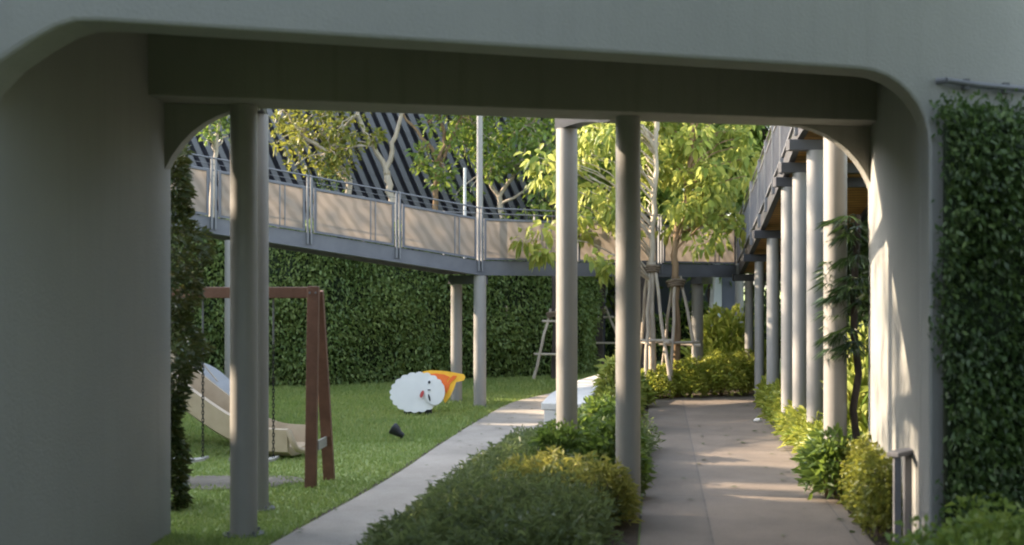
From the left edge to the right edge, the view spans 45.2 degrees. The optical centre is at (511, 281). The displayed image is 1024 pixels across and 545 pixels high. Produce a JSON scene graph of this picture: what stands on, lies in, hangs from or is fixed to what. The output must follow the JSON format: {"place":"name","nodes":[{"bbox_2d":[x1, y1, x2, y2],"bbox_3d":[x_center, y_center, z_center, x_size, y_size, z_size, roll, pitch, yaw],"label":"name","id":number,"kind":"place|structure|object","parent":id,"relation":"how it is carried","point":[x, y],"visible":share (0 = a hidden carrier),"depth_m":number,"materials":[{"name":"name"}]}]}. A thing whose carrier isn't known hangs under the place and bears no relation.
{"place":"outdoors","nodes":[
{"label":"outdoors","id":0,"kind":"place"},
{"bbox_2d":[270,365,660,544],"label":"garden path","id":1,"kind":"structure","parent":0,"point":[346,523],"depth_m":12.72,"materials":[{"name":"concrete"}]},
{"bbox_2d":[151,288,875,544],"bbox_3d":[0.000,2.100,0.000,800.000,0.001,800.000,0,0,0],"label":"ground","id":2,"kind":"structure","parent":0,"point":[376,471],"depth_m":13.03,"materials":[{"name":"green plant"}]},
{"bbox_2d":[171,144,216,510],"bbox_3d":[-3.223,0.430,11.352,0.993,3.502,1.008,0,0,0],"label":"columnar shrub","id":3,"kind":"object","parent":2,"relation":"on","point":[182,366],"visible":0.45,"depth_m":11.29,"materials":[{"name":"green plant"}]},
{"bbox_2d":[175,305,229,394],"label":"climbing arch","id":4,"kind":"structure","parent":2,"relation":"on","point":[218,378],"depth_m":16.08,"materials":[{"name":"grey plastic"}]},
{"bbox_2d":[194,115,229,216],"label":"forked tree","id":5,"kind":"object","parent":2,"relation":"on","point":[215,136],"visible":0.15,"depth_m":25.22,"materials":[{"name":"green plant"}]},
{"bbox_2d":[225,240,229,378],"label":"support column","id":6,"kind":"structure","parent":2,"relation":"on","point":[227,311],"depth_m":18.36,"materials":[{"name":"paint"}]},
{"bbox_2d":[171,354,304,455],"bbox_3d":[-4.803,1.053,15.543,5.109,2.105,1.349,0,0,12],"label":"slide","id":7,"kind":"object","parent":2,"relation":"on","point":[289,439],"visible":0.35,"depth_m":14.81,"materials":[{"name":"beige plastic"}]},
{"bbox_2d":[224,104,263,537],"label":"support column","id":8,"kind":"structure","parent":2,"relation":"on","point":[243,319],"depth_m":10.09,"materials":[{"name":"paint"}]},
{"bbox_2d":[186,475,304,488],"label":"worn earth","id":9,"kind":"structure","parent":2,"relation":"on","point":[208,480],"depth_m":12.90,"materials":[{"name":"soil"}]},
{"bbox_2d":[171,286,334,487],"bbox_3d":[-3.443,1.076,12.750,3.130,2.061,0.798,0,0,0],"label":"swing stand","id":10,"kind":"object","parent":2,"relation":"on","point":[317,380],"visible":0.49,"depth_m":12.67,"materials":[{"name":"wood"}]},
{"bbox_2d":[174,298,208,462],"bbox_3d":[-3.400,1.022,12.720,0.480,1.695,0.200,0,0,0],"label":"swing","id":11,"kind":"object","parent":10,"relation":"hanging from","point":[201,458],"visible":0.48,"depth_m":12.71,"materials":[{"name":"black metal"}]},
{"bbox_2d":[229,298,278,461],"bbox_3d":[-2.670,1.022,12.720,0.480,1.695,0.200,0,0,0],"label":"swing","id":12,"kind":"object","parent":10,"relation":"hanging from","point":[274,458],"visible":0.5,"depth_m":12.71,"materials":[{"name":"black metal"}]},
{"bbox_2d":[257,113,274,511],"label":"support column","id":13,"kind":"structure","parent":2,"relation":"on","point":[262,310],"depth_m":11.25,"materials":[{"name":"paint"}]},
{"bbox_2d":[269,109,371,193],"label":"forked tree","id":14,"kind":"object","parent":2,"relation":"on","point":[299,128],"visible":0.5,"depth_m":26.15,"materials":[{"name":"green plant"}]},
{"bbox_2d":[309,141,352,214],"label":"dark bush","id":15,"kind":"object","parent":2,"relation":"on","point":[322,175],"visible":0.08,"depth_m":25.87,"materials":[{"name":"green plant"}]},
{"bbox_2d":[319,112,402,221],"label":"forked tree","id":16,"kind":"object","parent":2,"relation":"on","point":[369,142],"visible":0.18,"depth_m":26.34,"materials":[{"name":"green plant"}]},
{"bbox_2d":[267,407,499,544],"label":"soil edge","id":17,"kind":"object","parent":2,"relation":"on","point":[374,485],"visible":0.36,"depth_m":12.60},
{"bbox_2d":[171,216,605,386],"bbox_3d":[-5.243,0.413,25.297,16.094,3.623,2.826,0,0,-18],"label":"clipped hedge","id":18,"kind":"object","parent":2,"relation":"on","point":[386,323],"visible":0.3,"depth_m":25.31,"materials":[{"name":"green plant"}]},
{"bbox_2d":[185,109,605,362],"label":"slatted building","id":19,"kind":"structure","parent":2,"relation":"on","point":[403,177],"depth_m":30.66,"materials":[{"name":"metal"}]},
{"bbox_2d":[389,423,404,438],"bbox_3d":[-1.515,1.991,16.174,0.211,0.258,0.166,0,0,0],"label":"garden spotlight","id":20,"kind":"object","parent":2,"relation":"on","point":[395,430],"visible":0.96,"depth_m":16.11,"materials":[{"name":"black metal"}]},
{"bbox_2d":[390,370,464,414],"bbox_3d":[-1.329,1.750,19.304,1.186,0.700,0.245,0,0,0],"label":"garden cutout","id":21,"kind":"object","parent":2,"relation":"on","point":[421,392],"visible":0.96,"depth_m":19.27,"materials":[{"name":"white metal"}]},
{"bbox_2d":[403,113,490,209],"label":"forked tree","id":22,"kind":"object","parent":2,"relation":"on","point":[438,174],"visible":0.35,"depth_m":26.34,"materials":[{"name":"green plant"}]},
{"bbox_2d":[450,284,462,400],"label":"support column","id":23,"kind":"structure","parent":2,"relation":"on","point":[456,329],"depth_m":21.36,"materials":[{"name":"paint"}]},
{"bbox_2d":[473,275,489,406],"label":"support column","id":24,"kind":"structure","parent":2,"relation":"on","point":[479,339],"depth_m":20.56,"materials":[{"name":"paint"}]},
{"bbox_2d":[444,115,555,317],"bbox_3d":[-0.005,-1.849,26.645,2.993,7.904,2.053,0,0,0],"label":"forked tree","id":25,"kind":"object","parent":2,"relation":"on","point":[532,124],"visible":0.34,"depth_m":26.55,"materials":[{"name":"green plant"}]},
{"bbox_2d":[0,0,1023,544],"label":"concrete underpass","id":26,"kind":"object","parent":2,"relation":"on","point":[110,110],"visible":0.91,"depth_m":8.64,"materials":[{"name":"grey concrete"}]},
{"bbox_2d":[928,88,1023,537],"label":"climbing ivy","id":27,"kind":"object","parent":26,"relation":"attached to","point":[981,292],"visible":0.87,"depth_m":8.43,"materials":[{"name":"green plant"}]},
{"bbox_2d":[936,77,1023,93],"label":"conduit pipe","id":28,"kind":"object","parent":26,"relation":"attached to","point":[965,84],"visible":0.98,"depth_m":8.63,"materials":[{"name":"grey metal"}]},
{"bbox_2d":[463,123,610,378],"bbox_3d":[0.631,-0.646,26.494,2.847,5.499,2.377,0,0,38],"label":"young tree","id":29,"kind":"object","parent":2,"relation":"on","point":[542,204],"visible":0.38,"depth_m":26.21,"materials":[{"name":"green plant"}]},
{"bbox_2d":[532,308,555,378],"bbox_3d":[0.825,1.367,26.400,0.818,1.590,0.867,0,0,0],"label":"stake tripod","id":30,"kind":"object","parent":2,"relation":"on","point":[550,314],"visible":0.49,"depth_m":26.18,"materials":[{"name":"wood"}]},
{"bbox_2d":[513,118,615,363],"bbox_3d":[2.222,-1.341,31.106,4.720,6.893,3.018,0,0,0],"label":"young tree","id":31,"kind":"object","parent":2,"relation":"on","point":[600,347],"visible":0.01,"depth_m":30.92,"materials":[{"name":"green plant"}]},
{"bbox_2d":[595,306,615,343],"bbox_3d":[2.297,1.391,31.250,1.414,1.545,0.966,0,0,0],"label":"stake tripod","id":32,"kind":"object","parent":2,"relation":"on","point":[608,316],"visible":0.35,"depth_m":30.93,"materials":[{"name":"wood"}]},
{"bbox_2d":[605,182,663,313],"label":"broad tree","id":33,"kind":"object","parent":2,"relation":"on","point":[612,297],"visible":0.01,"depth_m":33.48,"materials":[{"name":"green plant"}]},
{"bbox_2d":[605,311,671,362],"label":"hedge","id":34,"kind":"object","parent":2,"relation":"on","point":[610,336],"visible":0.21,"depth_m":32.19,"materials":[{"name":"green plant"}]},
{"bbox_2d":[542,118,764,368],"bbox_3d":[3.050,-2.520,28.644,5.702,9.259,5.449,0,0,0],"label":"broad tree","id":35,"kind":"object","parent":2,"relation":"on","point":[662,197],"visible":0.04,"depth_m":27.83,"materials":[{"name":"green plant"}]},
{"bbox_2d":[605,262,708,356],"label":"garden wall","id":36,"kind":"structure","parent":2,"relation":"on","point":[664,292],"depth_m":34.25,"materials":[{"name":"green plant"}]},
{"bbox_2d":[596,123,780,314],"bbox_3d":[5.141,-2.571,31.284,7.110,9.399,6.570,0,0,-33],"label":"broad tree","id":37,"kind":"object","parent":2,"relation":"on","point":[705,288],"depth_m":30.40,"materials":[{"name":"green plant"}]},
{"bbox_2d":[709,264,734,325],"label":"wedge pillar","id":38,"kind":"structure","parent":2,"relation":"on","point":[722,294],"depth_m":29.60,"materials":[{"name":"grey concrete"}]},
{"bbox_2d":[667,298,780,358],"bbox_3d":[6.402,1.306,33.642,4.440,1.896,1.136,0,0,-4],"label":"hedge","id":39,"kind":"object","parent":2,"relation":"on","point":[684,325],"visible":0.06,"depth_m":33.33,"materials":[{"name":"green plant"}]},
{"bbox_2d":[680,302,780,363],"bbox_3d":[4.429,1.254,24.955,2.056,1.698,1.741,0,0,0],"label":"broadleaf plant","id":40,"kind":"object","parent":2,"relation":"on","point":[725,331],"visible":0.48,"depth_m":24.73,"materials":[{"name":"green plant"}]},
{"bbox_2d":[697,124,785,226],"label":"broad tree","id":41,"kind":"object","parent":2,"relation":"on","point":[759,134],"visible":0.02,"depth_m":27.49,"materials":[{"name":"green plant"}]},
{"bbox_2d":[720,124,780,336],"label":"broad tree","id":42,"kind":"object","parent":2,"relation":"on","point":[765,302],"visible":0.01,"depth_m":30.86,"materials":[{"name":"green plant"}]},
{"bbox_2d":[847,216,867,369],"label":"clipped hedge","id":43,"kind":"object","parent":2,"relation":"on","point":[862,315],"visible":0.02,"depth_m":19.96,"materials":[{"name":"green plant"}]},
{"bbox_2d":[510,389,742,544],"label":"bed soil","id":44,"kind":"structure","parent":0,"point":[629,531],"depth_m":10.34,"materials":[{"name":"brown soil"}]},
{"bbox_2d":[350,402,665,544],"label":"ground cover","id":45,"kind":"object","parent":44,"relation":"on","point":[469,503],"visible":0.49,"depth_m":9.38,"materials":[{"name":"green plant"}]},
{"bbox_2d":[492,453,563,484],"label":"yellow shrub","id":46,"kind":"object","parent":44,"relation":"on","point":[524,462],"visible":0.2,"depth_m":11.06,"materials":[{"name":"green plant"}]},
{"bbox_2d":[516,418,591,462],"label":"green shrub","id":47,"kind":"object","parent":44,"relation":"on","point":[563,436],"visible":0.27,"depth_m":11.95,"materials":[{"name":"green plant"}]},
{"bbox_2d":[522,445,594,485],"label":"yellow shrub","id":48,"kind":"object","parent":44,"relation":"on","point":[545,460],"visible":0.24,"depth_m":10.97,"materials":[{"name":"green plant"}]},
{"bbox_2d":[556,128,576,439],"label":"support column","id":49,"kind":"structure","parent":44,"relation":"on","point":[566,274],"depth_m":12.31,"materials":[{"name":"paint"}]},
{"bbox_2d":[540,409,597,440],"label":"green shrub","id":50,"kind":"object","parent":44,"relation":"on","point":[584,422],"visible":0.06,"depth_m":13.05,"materials":[{"name":"green plant"}]},
{"bbox_2d":[541,376,597,423],"bbox_3d":[1.250,1.885,19.701,0.819,0.430,5.883,0,0,13],"label":"bench","id":51,"kind":"object","parent":44,"relation":"on","point":[584,389],"visible":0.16,"depth_m":17.68,"materials":[{"name":"concrete"}]},
{"bbox_2d":[508,121,677,396],"bbox_3d":[1.575,-1.409,21.905,2.234,7.026,3.844,0,0,23],"label":"young tree","id":52,"kind":"object","parent":44,"relation":"on","point":[604,219],"visible":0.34,"depth_m":21.34,"materials":[{"name":"green plant"}]},
{"bbox_2d":[560,451,638,522],"bbox_3d":[0.702,1.793,10.626,0.777,0.661,0.814,0,0,0],"label":"yellow shrub","id":53,"kind":"object","parent":44,"relation":"on","point":[580,473],"visible":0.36,"depth_m":10.50,"materials":[{"name":"green plant"}]},
{"bbox_2d":[578,390,642,427],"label":"green shrub","id":54,"kind":"object","parent":44,"relation":"on","point":[593,406],"visible":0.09,"depth_m":14.53,"materials":[{"name":"green plant"}]},
{"bbox_2d":[571,414,656,496],"bbox_3d":[0.909,1.710,11.892,0.930,0.843,0.811,0,0,40],"label":"green shrub","id":55,"kind":"object","parent":44,"relation":"on","point":[598,440],"visible":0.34,"depth_m":11.78,"materials":[{"name":"green plant"}]},
{"bbox_2d":[587,457,644,526],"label":"yellow shrub","id":56,"kind":"object","parent":44,"relation":"on","point":[625,478],"visible":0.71,"depth_m":10.39,"materials":[{"name":"green plant"}]},
{"bbox_2d":[590,350,647,416],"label":"yellow shrub","id":57,"kind":"object","parent":44,"relation":"on","point":[604,379],"visible":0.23,"depth_m":17.25,"materials":[{"name":"green plant"}]},
{"bbox_2d":[593,400,648,449],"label":"green shrub","id":58,"kind":"object","parent":44,"relation":"on","point":[599,415],"visible":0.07,"depth_m":13.39,"materials":[{"name":"green plant"}]},
{"bbox_2d":[616,115,641,520],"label":"support column","id":59,"kind":"structure","parent":44,"relation":"on","point":[628,290],"depth_m":10.80,"materials":[{"name":"paint"}]},
{"bbox_2d":[641,371,658,406],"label":"yellow shrub","id":60,"kind":"object","parent":44,"relation":"on","point":[650,394],"visible":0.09,"depth_m":20.15,"materials":[{"name":"green plant"}]},
{"bbox_2d":[641,262,673,398],"bbox_3d":[2.571,0.900,22.248,0.608,2.513,1.070,0,0,0],"label":"stake tripod","id":61,"kind":"object","parent":44,"relation":"on","point":[655,269],"visible":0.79,"depth_m":21.86,"materials":[{"name":"wood"}]},
{"bbox_2d":[641,364,693,399],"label":"island shrub","id":62,"kind":"object","parent":44,"relation":"on","point":[662,382],"visible":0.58,"depth_m":21.71,"materials":[{"name":"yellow plant"}]},
{"bbox_2d":[659,276,705,397],"bbox_3d":[3.109,1.026,22.275,0.846,2.264,0.917,0,0,0],"label":"stake tripod","id":63,"kind":"object","parent":44,"relation":"on","point":[673,284],"visible":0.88,"depth_m":22.16,"materials":[{"name":"wood"}]},
{"bbox_2d":[658,355,724,396],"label":"island shrub","id":64,"kind":"object","parent":44,"relation":"on","point":[686,366],"visible":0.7,"depth_m":21.92,"materials":[{"name":"green plant"}]},
{"bbox_2d":[691,284,702,392],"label":"support column","id":65,"kind":"structure","parent":44,"relation":"on","point":[697,307],"depth_m":23.15,"materials":[{"name":"paint"}]},
{"bbox_2d":[649,122,763,397],"bbox_3d":[3.615,-1.429,22.304,2.387,7.067,3.049,0,0,0],"label":"young tree","id":66,"kind":"object","parent":44,"relation":"on","point":[684,212],"visible":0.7,"depth_m":21.93,"materials":[{"name":"green plant"}]},
{"bbox_2d":[640,400,712,544],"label":"walkway paving","id":67,"kind":"structure","parent":0,"point":[673,513],"depth_m":12.17,"materials":[{"name":"concrete"}]},
{"bbox_2d":[655,390,753,399],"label":"walkway paving","id":68,"kind":"structure","parent":0,"point":[737,396],"depth_m":21.92,"materials":[{"name":"concrete"}]},
{"bbox_2d":[684,347,753,395],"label":"island shrub","id":69,"kind":"object","parent":68,"relation":"on","point":[723,373],"visible":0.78,"depth_m":22.09,"materials":[{"name":"green plant"}]},
{"bbox_2d":[715,348,766,393],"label":"island shrub","id":70,"kind":"object","parent":68,"relation":"on","point":[749,363],"visible":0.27,"depth_m":22.52,"materials":[{"name":"green plant"}]},
{"bbox_2d":[745,281,752,390],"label":"support column","id":71,"kind":"structure","parent":68,"relation":"on","point":[748,314],"depth_m":23.23,"materials":[{"name":"paint"}]},
{"bbox_2d":[753,262,763,399],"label":"support column","id":72,"kind":"structure","parent":68,"relation":"on","point":[758,320],"depth_m":21.43,"materials":[{"name":"paint"}]},
{"bbox_2d":[735,264,743,335],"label":"support column","id":73,"kind":"structure","parent":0,"point":[739,291],"depth_m":28.92,"materials":[{"name":"paint"}]},
{"bbox_2d":[683,400,874,544],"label":"walkway paving","id":74,"kind":"structure","parent":0,"point":[772,499],"depth_m":12.29,"materials":[{"name":"concrete"}]},
{"bbox_2d":[298,405,855,535],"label":"fallen leaves","id":75,"kind":"object","parent":74,"relation":"on","point":[851,531],"visible":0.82,"depth_m":13.16,"materials":[{"name":"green plant"}]},
{"bbox_2d":[682,400,859,544],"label":"paving joint","id":76,"kind":"object","parent":74,"relation":"on","point":[702,489],"visible":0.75,"depth_m":12.12,"materials":[{"name":"grey concrete"}]},
{"bbox_2d":[838,439,892,544],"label":"bed soil","id":77,"kind":"structure","parent":0,"point":[881,540],"depth_m":10.12,"materials":[{"name":"brown soil"}]},
{"bbox_2d":[752,373,780,407],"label":"border plant","id":78,"kind":"object","parent":77,"relation":"on","point":[763,383],"visible":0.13,"depth_m":20.33,"materials":[{"name":"green plant"}]},
{"bbox_2d":[753,378,780,410],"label":"border plant","id":79,"kind":"object","parent":77,"relation":"on","point":[769,387],"visible":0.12,"depth_m":19.39,"materials":[{"name":"green plant"}]},
{"bbox_2d":[756,384,780,417],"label":"border plant","id":80,"kind":"object","parent":77,"relation":"on","point":[768,400],"visible":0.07,"depth_m":18.38,"materials":[{"name":"green plant"}]},
{"bbox_2d":[762,395,780,425],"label":"border plant","id":81,"kind":"object","parent":77,"relation":"on","point":[775,406],"visible":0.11,"depth_m":17.42,"materials":[{"name":"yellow plant"}]},
{"bbox_2d":[767,238,779,383],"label":"support column","id":82,"kind":"structure","parent":77,"relation":"on","point":[773,309],"depth_m":19.59,"materials":[{"name":"paint"}]},
{"bbox_2d":[770,399,791,435],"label":"border plant","id":83,"kind":"object","parent":77,"relation":"on","point":[779,415],"visible":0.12,"depth_m":16.41,"materials":[{"name":"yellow plant"}]},
{"bbox_2d":[781,187,791,412],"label":"support column","id":84,"kind":"structure","parent":77,"relation":"on","point":[786,293],"depth_m":16.49,"materials":[{"name":"paint"}]},
{"bbox_2d":[171,126,867,283],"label":"elevated walkway","id":85,"kind":"structure","parent":84,"relation":"on","point":[355,217],"depth_m":19.76,"materials":[{"name":"grey metal"}]},
{"bbox_2d":[463,168,465,257],"bbox_3d":[-0.826,-1.167,21.550,0.140,1.653,0.140,0,0,0],"label":"slender pole","id":86,"kind":"object","parent":85,"relation":"on","point":[464,188],"visible":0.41,"depth_m":21.53,"materials":[{"name":"grey metal"}]},
{"bbox_2d":[476,116,485,260],"bbox_3d":[-0.549,-2.325,20.900,0.200,3.950,0.200,0,0,0],"label":"slender pole","id":87,"kind":"object","parent":85,"relation":"on","point":[480,161],"visible":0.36,"depth_m":20.86,"materials":[{"name":"metal"}]},
{"bbox_2d":[777,405,806,445],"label":"border plant","id":88,"kind":"object","parent":77,"relation":"on","point":[790,416],"visible":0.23,"depth_m":15.68,"materials":[{"name":"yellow plant"}]},
{"bbox_2d":[792,172,806,414],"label":"support column","id":89,"kind":"structure","parent":77,"relation":"on","point":[799,288],"depth_m":15.80,"materials":[{"name":"paint"}]},
{"bbox_2d":[778,411,822,452],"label":"border plant","id":90,"kind":"object","parent":77,"relation":"on","point":[790,435],"visible":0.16,"depth_m":14.98,"materials":[{"name":"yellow plant"}]},
{"bbox_2d":[792,419,822,454],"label":"border plant","id":91,"kind":"object","parent":77,"relation":"on","point":[817,425],"visible":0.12,"depth_m":14.25,"materials":[{"name":"yellow plant"}]},
{"bbox_2d":[807,150,822,423],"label":"support column","id":92,"kind":"structure","parent":77,"relation":"on","point":[814,258],"depth_m":14.81,"materials":[{"name":"paint"}]},
{"bbox_2d":[790,422,854,501],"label":"dark plant","id":93,"kind":"object","parent":77,"relation":"on","point":[824,459],"visible":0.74,"depth_m":11.66,"materials":[{"name":"green plant"}]},
{"bbox_2d":[791,426,863,474],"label":"dark plant","id":94,"kind":"object","parent":77,"relation":"on","point":[810,438],"visible":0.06,"depth_m":13.12,"materials":[{"name":"green plant"}]},
{"bbox_2d":[801,431,862,492],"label":"dark plant","id":95,"kind":"object","parent":77,"relation":"on","point":[847,447],"visible":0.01,"depth_m":12.19,"materials":[{"name":"green plant"}]},
{"bbox_2d":[823,137,846,496],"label":"support column","id":96,"kind":"structure","parent":77,"relation":"on","point":[834,206],"depth_m":11.96,"materials":[{"name":"paint"}]},
{"bbox_2d":[808,214,869,438],"bbox_3d":[3.304,0.722,11.949,0.809,2.761,0.885,0,0,0],"label":"young tree","id":97,"kind":"object","parent":77,"relation":"on","point":[855,235],"visible":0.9,"depth_m":11.88,"materials":[{"name":"green plant"}]},
{"bbox_2d":[820,316,867,439],"bbox_3d":[3.806,1.236,13.409,0.928,1.729,1.249,0,0,0],"label":"tall leaf plant","id":98,"kind":"object","parent":77,"relation":"on","point":[862,410],"visible":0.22,"depth_m":13.14,"materials":[{"name":"green plant"}]},
{"bbox_2d":[833,432,902,540],"bbox_3d":[3.136,1.758,10.698,0.560,0.696,2.189,0,0,8],"label":"box shrub","id":99,"kind":"object","parent":77,"relation":"on","point":[867,488],"visible":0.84,"depth_m":10.14,"materials":[{"name":"green plant"}]},
{"bbox_2d":[886,447,912,543],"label":"metal stand","id":100,"kind":"object","parent":77,"relation":"on","point":[904,453],"visible":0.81,"depth_m":9.12,"materials":[{"name":"grey metal"}]},
{"bbox_2d":[885,486,1023,544],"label":"ground cover","id":101,"kind":"object","parent":77,"relation":"on","point":[991,531],"visible":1,"depth_m":7.46,"materials":[{"name":"green plant"}]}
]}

